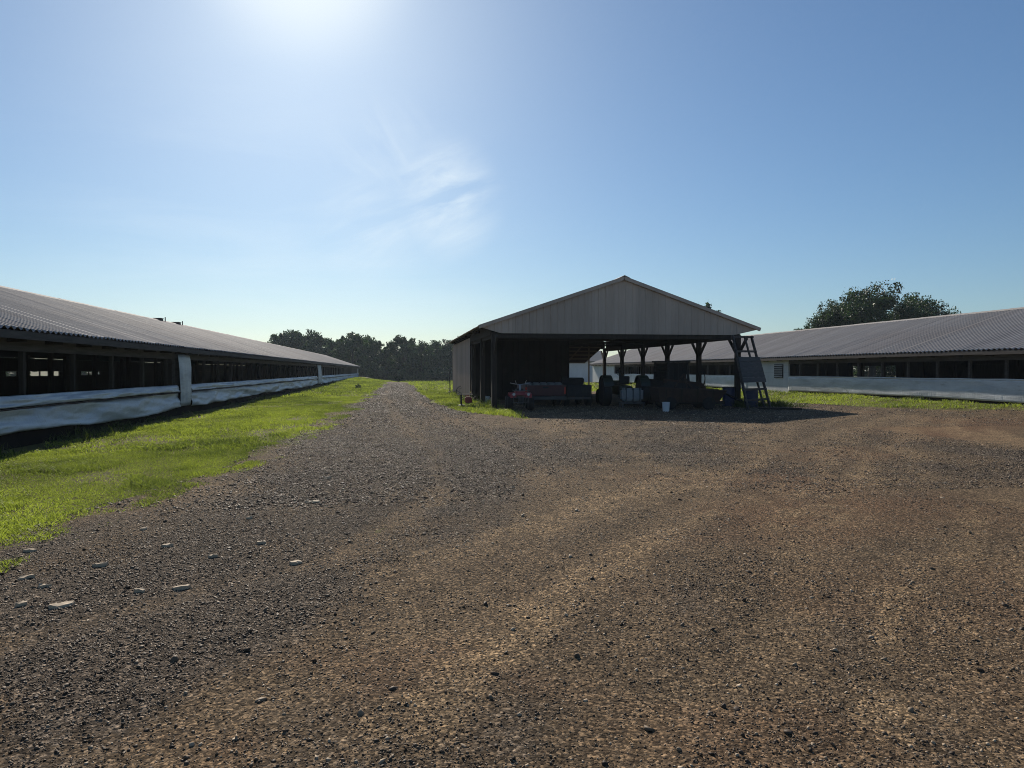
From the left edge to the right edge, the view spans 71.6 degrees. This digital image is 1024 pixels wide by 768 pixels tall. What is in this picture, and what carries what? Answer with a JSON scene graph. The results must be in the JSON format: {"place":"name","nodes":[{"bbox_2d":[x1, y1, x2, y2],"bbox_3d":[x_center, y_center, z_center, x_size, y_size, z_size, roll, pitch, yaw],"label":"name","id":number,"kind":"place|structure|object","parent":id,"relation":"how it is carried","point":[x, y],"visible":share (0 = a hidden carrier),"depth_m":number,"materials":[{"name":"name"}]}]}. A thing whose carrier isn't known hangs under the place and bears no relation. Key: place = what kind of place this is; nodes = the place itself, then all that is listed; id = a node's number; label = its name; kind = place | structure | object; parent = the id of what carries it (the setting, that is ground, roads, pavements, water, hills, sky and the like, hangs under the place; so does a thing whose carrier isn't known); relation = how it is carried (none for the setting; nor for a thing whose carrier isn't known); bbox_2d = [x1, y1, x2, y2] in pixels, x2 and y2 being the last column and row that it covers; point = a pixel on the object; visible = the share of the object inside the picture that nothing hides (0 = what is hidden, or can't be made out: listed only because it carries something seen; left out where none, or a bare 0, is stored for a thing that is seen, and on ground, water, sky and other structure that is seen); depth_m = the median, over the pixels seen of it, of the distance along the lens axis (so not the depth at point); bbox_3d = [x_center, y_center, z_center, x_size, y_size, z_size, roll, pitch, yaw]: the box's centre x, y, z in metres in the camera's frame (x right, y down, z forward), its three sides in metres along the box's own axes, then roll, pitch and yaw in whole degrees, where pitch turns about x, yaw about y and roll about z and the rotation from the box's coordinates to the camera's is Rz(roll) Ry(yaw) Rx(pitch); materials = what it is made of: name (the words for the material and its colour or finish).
{"place":"outdoors","nodes":[
{"label":"outdoors","id":0,"kind":"place"},
{"bbox_2d":[0,381,1023,767],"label":"gravel road","id":1,"kind":"structure","parent":0,"point":[246,705],"depth_m":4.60,"materials":[{"name":"gravel"}]},
{"bbox_2d":[15,600,27,606],"bbox_3d":[-3.343,1.510,4.845,0.069,0.054,0.052,0,1,-15],"label":"flat stone","id":2,"kind":"object","parent":1,"relation":"on","point":[21,603],"visible":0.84,"depth_m":4.83,"materials":[{"name":"grey stone"}]},
{"bbox_2d":[17,574,34,579],"bbox_3d":[-3.744,1.498,5.468,0.054,0.054,0.113,1,1,40],"label":"flat stone","id":3,"kind":"object","parent":1,"relation":"on","point":[26,577],"visible":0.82,"depth_m":5.46,"materials":[{"name":"grey stone"}]},
{"bbox_2d":[23,548,36,551],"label":"flat stone","id":4,"kind":"object","parent":1,"relation":"on","point":[29,550],"visible":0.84,"depth_m":6.25,"materials":[{"name":"grey stone"}]},
{"bbox_2d":[38,583,51,587],"bbox_3d":[-3.462,1.502,5.259,0.102,0.055,0.056,0,1,-10],"label":"flat stone","id":5,"kind":"object","parent":1,"relation":"on","point":[43,585],"visible":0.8,"depth_m":5.25,"materials":[{"name":"grey stone"}]},
{"bbox_2d":[48,600,74,608],"bbox_3d":[-3.069,1.514,4.841,0.164,0.053,0.093,-1,1,-35],"label":"flat stone","id":6,"kind":"object","parent":1,"relation":"on","point":[61,605],"visible":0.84,"depth_m":4.82,"materials":[{"name":"grey stone"}]},
{"bbox_2d":[92,561,108,566],"bbox_3d":[-3.373,1.490,5.814,0.123,0.055,0.057,-1,1,-27],"label":"flat stone","id":7,"kind":"object","parent":1,"relation":"on","point":[103,564],"visible":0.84,"depth_m":5.80,"materials":[{"name":"grey stone"}]},
{"bbox_2d":[134,587,144,592],"bbox_3d":[-2.714,1.512,5.173,0.081,0.054,0.045,0,1,-7],"label":"flat stone","id":8,"kind":"object","parent":1,"relation":"on","point":[141,590],"visible":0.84,"depth_m":5.16,"materials":[{"name":"grey stone"}]},
{"bbox_2d":[161,543,173,546],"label":"flat stone","id":9,"kind":"object","parent":1,"relation":"on","point":[167,545],"visible":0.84,"depth_m":6.45,"materials":[{"name":"grey stone"}]},
{"bbox_2d":[172,584,190,589],"bbox_3d":[-2.459,1.521,5.283,0.126,0.055,0.065,-1,1,-37],"label":"flat stone","id":10,"kind":"object","parent":1,"relation":"on","point":[183,587],"visible":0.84,"depth_m":5.26,"materials":[{"name":"grey stone"}]},
{"bbox_2d":[208,553,217,557],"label":"flat stone","id":11,"kind":"object","parent":1,"relation":"on","point":[213,555],"visible":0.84,"depth_m":6.10,"materials":[{"name":"grey stone"}]},
{"bbox_2d":[289,560,302,564],"bbox_3d":[-1.819,1.510,5.965,0.102,0.051,0.070,-1,2,-45],"label":"flat stone","id":12,"kind":"object","parent":1,"relation":"on","point":[295,562],"visible":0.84,"depth_m":5.94,"materials":[{"name":"grey stone"}]},
{"bbox_2d":[505,380,533,409],"bbox_3d":[0.312,0.442,29.207,1.100,1.225,1.989,0,1,-3],"label":"quad bike","id":13,"kind":"object","parent":1,"relation":"on","point":[527,396],"visible":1,"depth_m":28.44,"materials":[{"name":"red paint"}]},
{"bbox_2d":[517,384,566,405],"bbox_3d":[1.239,0.492,33.359,1.840,0.970,4.715,0,1,-6],"label":"farm trailer","id":14,"kind":"object","parent":1,"relation":"on","point":[555,394],"visible":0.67,"depth_m":31.22,"materials":[{"name":"red paint"}]},
{"bbox_2d":[560,376,591,405],"bbox_3d":[2.845,0.309,33.507,1.280,1.330,2.763,0,1,-9],"label":"utility buggy","id":15,"kind":"object","parent":1,"relation":"on","point":[577,390],"visible":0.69,"depth_m":32.28,"materials":[{"name":"paint"}]},
{"bbox_2d":[446,275,760,407],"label":"pole shed","id":16,"kind":"structure","parent":1,"relation":"on","point":[549,341],"depth_m":31.66,"materials":[{"name":"beige metal"}]},
{"bbox_2d":[697,371,705,386],"bbox_3d":[9.640,0.118,36.057,0.420,1.583,0.175,0,1,-9],"label":"garden hose","id":17,"kind":"object","parent":16,"relation":"attached to","point":[704,376],"visible":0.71,"depth_m":36.08,"materials":[{"name":"black rubber"}]},
{"bbox_2d":[596,368,650,405],"bbox_3d":[5.009,0.107,33.075,2.100,1.750,3.656,0,1,-5],"label":"tractor","id":18,"kind":"object","parent":1,"relation":"on","point":[609,386],"visible":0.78,"depth_m":31.83,"materials":[{"name":"green paint"}]},
{"bbox_2d":[618,386,644,407],"bbox_3d":[5.224,0.561,31.004,1.040,0.920,0.560,0,1,-5],"label":"sprayer tank","id":19,"kind":"object","parent":1,"relation":"on","point":[630,394],"visible":0.98,"depth_m":30.76,"materials":[{"name":"white plastic"}]},
{"bbox_2d":[662,402,669,411],"bbox_3d":[6.046,0.894,27.891,0.320,0.370,0.320,0,1,-13],"label":"bucket","id":20,"kind":"object","parent":1,"relation":"on","point":[665,406],"visible":0.98,"depth_m":27.77,"materials":[{"name":"white plastic"}]},
{"bbox_2d":[648,361,708,404],"bbox_3d":[8.129,-0.064,33.910,3.747,2.060,2.000,-1,1,-29],"label":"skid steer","id":21,"kind":"object","parent":1,"relation":"on","point":[668,373],"visible":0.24,"depth_m":33.20,"materials":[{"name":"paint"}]},
{"bbox_2d":[649,387,742,409],"bbox_3d":[7.878,0.586,29.903,3.864,0.911,1.804,0,1,-2],"label":"trailer","id":22,"kind":"object","parent":1,"relation":"on","point":[708,399],"visible":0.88,"depth_m":29.12,"materials":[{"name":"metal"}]},
{"bbox_2d":[722,387,734,405],"bbox_3d":[9.875,0.559,32.316,0.615,0.875,0.615,0,1,-9],"label":"drum","id":23,"kind":"object","parent":1,"relation":"on","point":[726,398],"visible":0.82,"depth_m":32.06,"materials":[{"name":"blue plastic"}]},
{"bbox_2d":[730,335,770,409],"bbox_3d":[10.114,-0.535,30.438,1.373,3.196,2.653,1,1,44],"label":"ladder stand","id":24,"kind":"object","parent":1,"relation":"on","point":[750,368],"visible":0.98,"depth_m":30.45,"materials":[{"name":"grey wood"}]},
{"bbox_2d":[744,388,757,406],"bbox_3d":[10.653,0.602,31.617,0.615,0.815,0.615,0,1,-9],"label":"drum","id":25,"kind":"object","parent":1,"relation":"on","point":[752,394],"visible":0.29,"depth_m":31.35,"materials":[{"name":"blue plastic"}]},
{"bbox_2d":[758,408,801,409],"bbox_3d":[10.928,1.009,28.975,1.668,0.088,0.067,0,1,25],"label":"fallen pole","id":26,"kind":"object","parent":1,"relation":"on","point":[782,408],"visible":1,"depth_m":28.89,"materials":[{"name":"brown wood"}]},
{"bbox_2d":[0,371,1023,572],"bbox_3d":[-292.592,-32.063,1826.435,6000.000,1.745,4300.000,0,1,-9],"label":"ground","id":27,"kind":"structure","parent":0,"point":[42,447],"depth_m":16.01,"materials":[{"name":"green plant"}]},
{"bbox_2d":[3,357,34,375],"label":"tree","id":28,"kind":"object","parent":27,"relation":"on","point":[14,373],"visible":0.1,"depth_m":121.64,"materials":[{"name":"green plant"}]},
{"bbox_2d":[68,371,98,375],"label":"tree","id":29,"kind":"object","parent":27,"relation":"on","point":[84,373],"visible":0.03,"depth_m":132.53,"materials":[{"name":"green plant"}]},
{"bbox_2d":[0,286,359,450],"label":"poultry house","id":30,"kind":"structure","parent":27,"relation":"on","point":[64,338],"depth_m":26.13,"materials":[{"name":"paint"}]},
{"bbox_2d":[178,354,191,405],"bbox_3d":[-12.216,-0.143,26.553,0.140,1.915,1.503,0,1,-9],"label":"door","id":31,"kind":"structure","parent":30,"relation":"in","point":[184,360],"depth_m":26.45,"materials":[{"name":"white plastic"}]},
{"bbox_2d":[317,365,321,383],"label":"door","id":32,"kind":"structure","parent":30,"relation":"in","point":[319,366],"depth_m":71.75,"materials":[{"name":"white plastic"}]},
{"bbox_2d":[267,330,298,366],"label":"tree","id":33,"kind":"object","parent":27,"relation":"on","point":[281,339],"visible":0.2,"depth_m":166.35,"materials":[{"name":"green plant"}]},
{"bbox_2d":[287,329,322,353],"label":"tree","id":34,"kind":"object","parent":27,"relation":"on","point":[296,338],"visible":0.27,"depth_m":169.37,"materials":[{"name":"green plant"}]},
{"bbox_2d":[304,335,336,357],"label":"tree","id":35,"kind":"object","parent":27,"relation":"on","point":[328,344],"visible":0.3,"depth_m":167.98,"materials":[{"name":"green plant"}]},
{"bbox_2d":[328,331,371,376],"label":"tree","id":36,"kind":"object","parent":27,"relation":"on","point":[344,348],"visible":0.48,"depth_m":159.29,"materials":[{"name":"green plant"}]},
{"bbox_2d":[348,334,375,376],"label":"tree","id":37,"kind":"object","parent":27,"relation":"on","point":[367,338],"visible":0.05,"depth_m":173.07,"materials":[{"name":"green plant"}]},
{"bbox_2d":[358,359,378,377],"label":"bush","id":38,"kind":"object","parent":27,"relation":"on","point":[365,364],"visible":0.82,"depth_m":152.43,"materials":[{"name":"green plant"}]},
{"bbox_2d":[354,339,388,376],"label":"tree","id":39,"kind":"object","parent":27,"relation":"on","point":[379,357],"visible":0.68,"depth_m":156.81,"materials":[{"name":"green plant"}]},
{"bbox_2d":[363,365,385,379],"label":"bush","id":40,"kind":"object","parent":27,"relation":"on","point":[372,374],"visible":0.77,"depth_m":151.83,"materials":[{"name":"green plant"}]},
{"bbox_2d":[377,367,402,380],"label":"bush","id":41,"kind":"object","parent":27,"relation":"on","point":[390,370],"visible":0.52,"depth_m":151.46,"materials":[{"name":"green plant"}]},
{"bbox_2d":[389,353,401,368],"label":"tree","id":42,"kind":"object","parent":27,"relation":"on","point":[399,366],"visible":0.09,"depth_m":165.21,"materials":[{"name":"green plant"}]},
{"bbox_2d":[386,369,412,381],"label":"bush","id":43,"kind":"object","parent":27,"relation":"on","point":[400,375],"visible":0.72,"depth_m":149.84,"materials":[{"name":"green plant"}]},
{"bbox_2d":[380,334,423,380],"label":"tree","id":44,"kind":"object","parent":27,"relation":"on","point":[404,344],"visible":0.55,"depth_m":157.81,"materials":[{"name":"green plant"}]},
{"bbox_2d":[396,366,415,381],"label":"bush","id":45,"kind":"object","parent":27,"relation":"on","point":[403,369],"visible":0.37,"depth_m":153.92,"materials":[{"name":"green plant"}]},
{"bbox_2d":[402,369,421,380],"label":"bush","id":46,"kind":"object","parent":27,"relation":"on","point":[410,371],"visible":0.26,"depth_m":154.49,"materials":[{"name":"green plant"}]},
{"bbox_2d":[398,340,428,361],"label":"tree","id":47,"kind":"object","parent":27,"relation":"on","point":[425,343],"visible":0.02,"depth_m":173.61,"materials":[{"name":"green plant"}]},
{"bbox_2d":[406,344,438,378],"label":"tree","id":48,"kind":"object","parent":27,"relation":"on","point":[429,355],"visible":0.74,"depth_m":155.36,"materials":[{"name":"green plant"}]},
{"bbox_2d":[415,373,439,381],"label":"bush","id":49,"kind":"object","parent":27,"relation":"on","point":[419,377],"visible":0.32,"depth_m":150.42,"materials":[{"name":"green plant"}]},
{"bbox_2d":[424,367,448,380],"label":"bush","id":50,"kind":"object","parent":27,"relation":"on","point":[437,372],"visible":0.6,"depth_m":149.66,"materials":[{"name":"green plant"}]},
{"bbox_2d":[425,339,453,375],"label":"tree","id":51,"kind":"object","parent":27,"relation":"on","point":[442,351],"visible":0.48,"depth_m":158.24,"materials":[{"name":"green plant"}]},
{"bbox_2d":[432,368,452,380],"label":"bush","id":52,"kind":"object","parent":27,"relation":"on","point":[441,375],"visible":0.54,"depth_m":148.60,"materials":[{"name":"green plant"}]},
{"bbox_2d":[440,346,452,371],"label":"tree","id":53,"kind":"object","parent":27,"relation":"on","point":[449,357],"visible":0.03,"depth_m":160.74,"materials":[{"name":"green plant"}]},
{"bbox_2d":[443,372,452,380],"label":"bush","id":54,"kind":"object","parent":27,"relation":"on","point":[451,374],"visible":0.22,"depth_m":149.10,"materials":[{"name":"green plant"}]},
{"bbox_2d":[456,386,472,405],"bbox_3d":[-2.182,0.537,32.416,0.776,0.915,0.335,0,1,0],"label":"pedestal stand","id":55,"kind":"object","parent":27,"relation":"on","point":[461,394],"visible":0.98,"depth_m":32.38,"materials":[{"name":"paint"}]},
{"bbox_2d":[465,393,472,402],"bbox_3d":[-2.115,0.690,34.822,0.386,0.520,0.240,0,1,-9],"label":"fuel can","id":56,"kind":"object","parent":27,"relation":"on","point":[468,399],"visible":0.88,"depth_m":34.72,"materials":[{"name":"red paint"}]},
{"bbox_2d":[0,380,1013,461],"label":"weeds","id":57,"kind":"object","parent":27,"relation":"on","point":[777,403],"visible":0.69,"depth_m":30.43,"materials":[{"name":"green plant"}]},
{"bbox_2d":[569,351,602,381],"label":"outbuilding","id":58,"kind":"structure","parent":27,"relation":"on","point":[578,370],"depth_m":105.98,"materials":[{"name":"white paint"}]},
{"bbox_2d":[705,302,720,367],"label":"tree","id":59,"kind":"object","parent":27,"relation":"on","point":[708,305],"visible":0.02,"depth_m":121.62,"materials":[{"name":"green plant"}]},
{"bbox_2d":[590,307,1023,405],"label":"poultry house","id":60,"kind":"structure","parent":27,"relation":"on","point":[958,357],"depth_m":39.43,"materials":[{"name":"white paint"}]},
{"bbox_2d":[794,301,852,329],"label":"tree","id":61,"kind":"object","parent":27,"relation":"on","point":[816,323],"visible":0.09,"depth_m":82.81,"materials":[{"name":"green plant"}]},
{"bbox_2d":[853,366,895,376],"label":"tree","id":62,"kind":"object","parent":27,"relation":"on","point":[890,371],"visible":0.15,"depth_m":102.02,"materials":[{"name":"green plant"}]},
{"bbox_2d":[817,279,936,376],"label":"tree","id":63,"kind":"object","parent":27,"relation":"on","point":[862,306],"visible":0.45,"depth_m":80.07,"materials":[{"name":"green plant"}]},
{"bbox_2d":[885,292,960,365],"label":"tree","id":64,"kind":"object","parent":27,"relation":"on","point":[937,307],"visible":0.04,"depth_m":84.38,"materials":[{"name":"green plant"}]},
{"bbox_2d":[0,0,1023,370],"label":"sky","id":65,"kind":"structure","parent":0,"point":[425,170],"materials":[{"name":"blue"}]}
]}

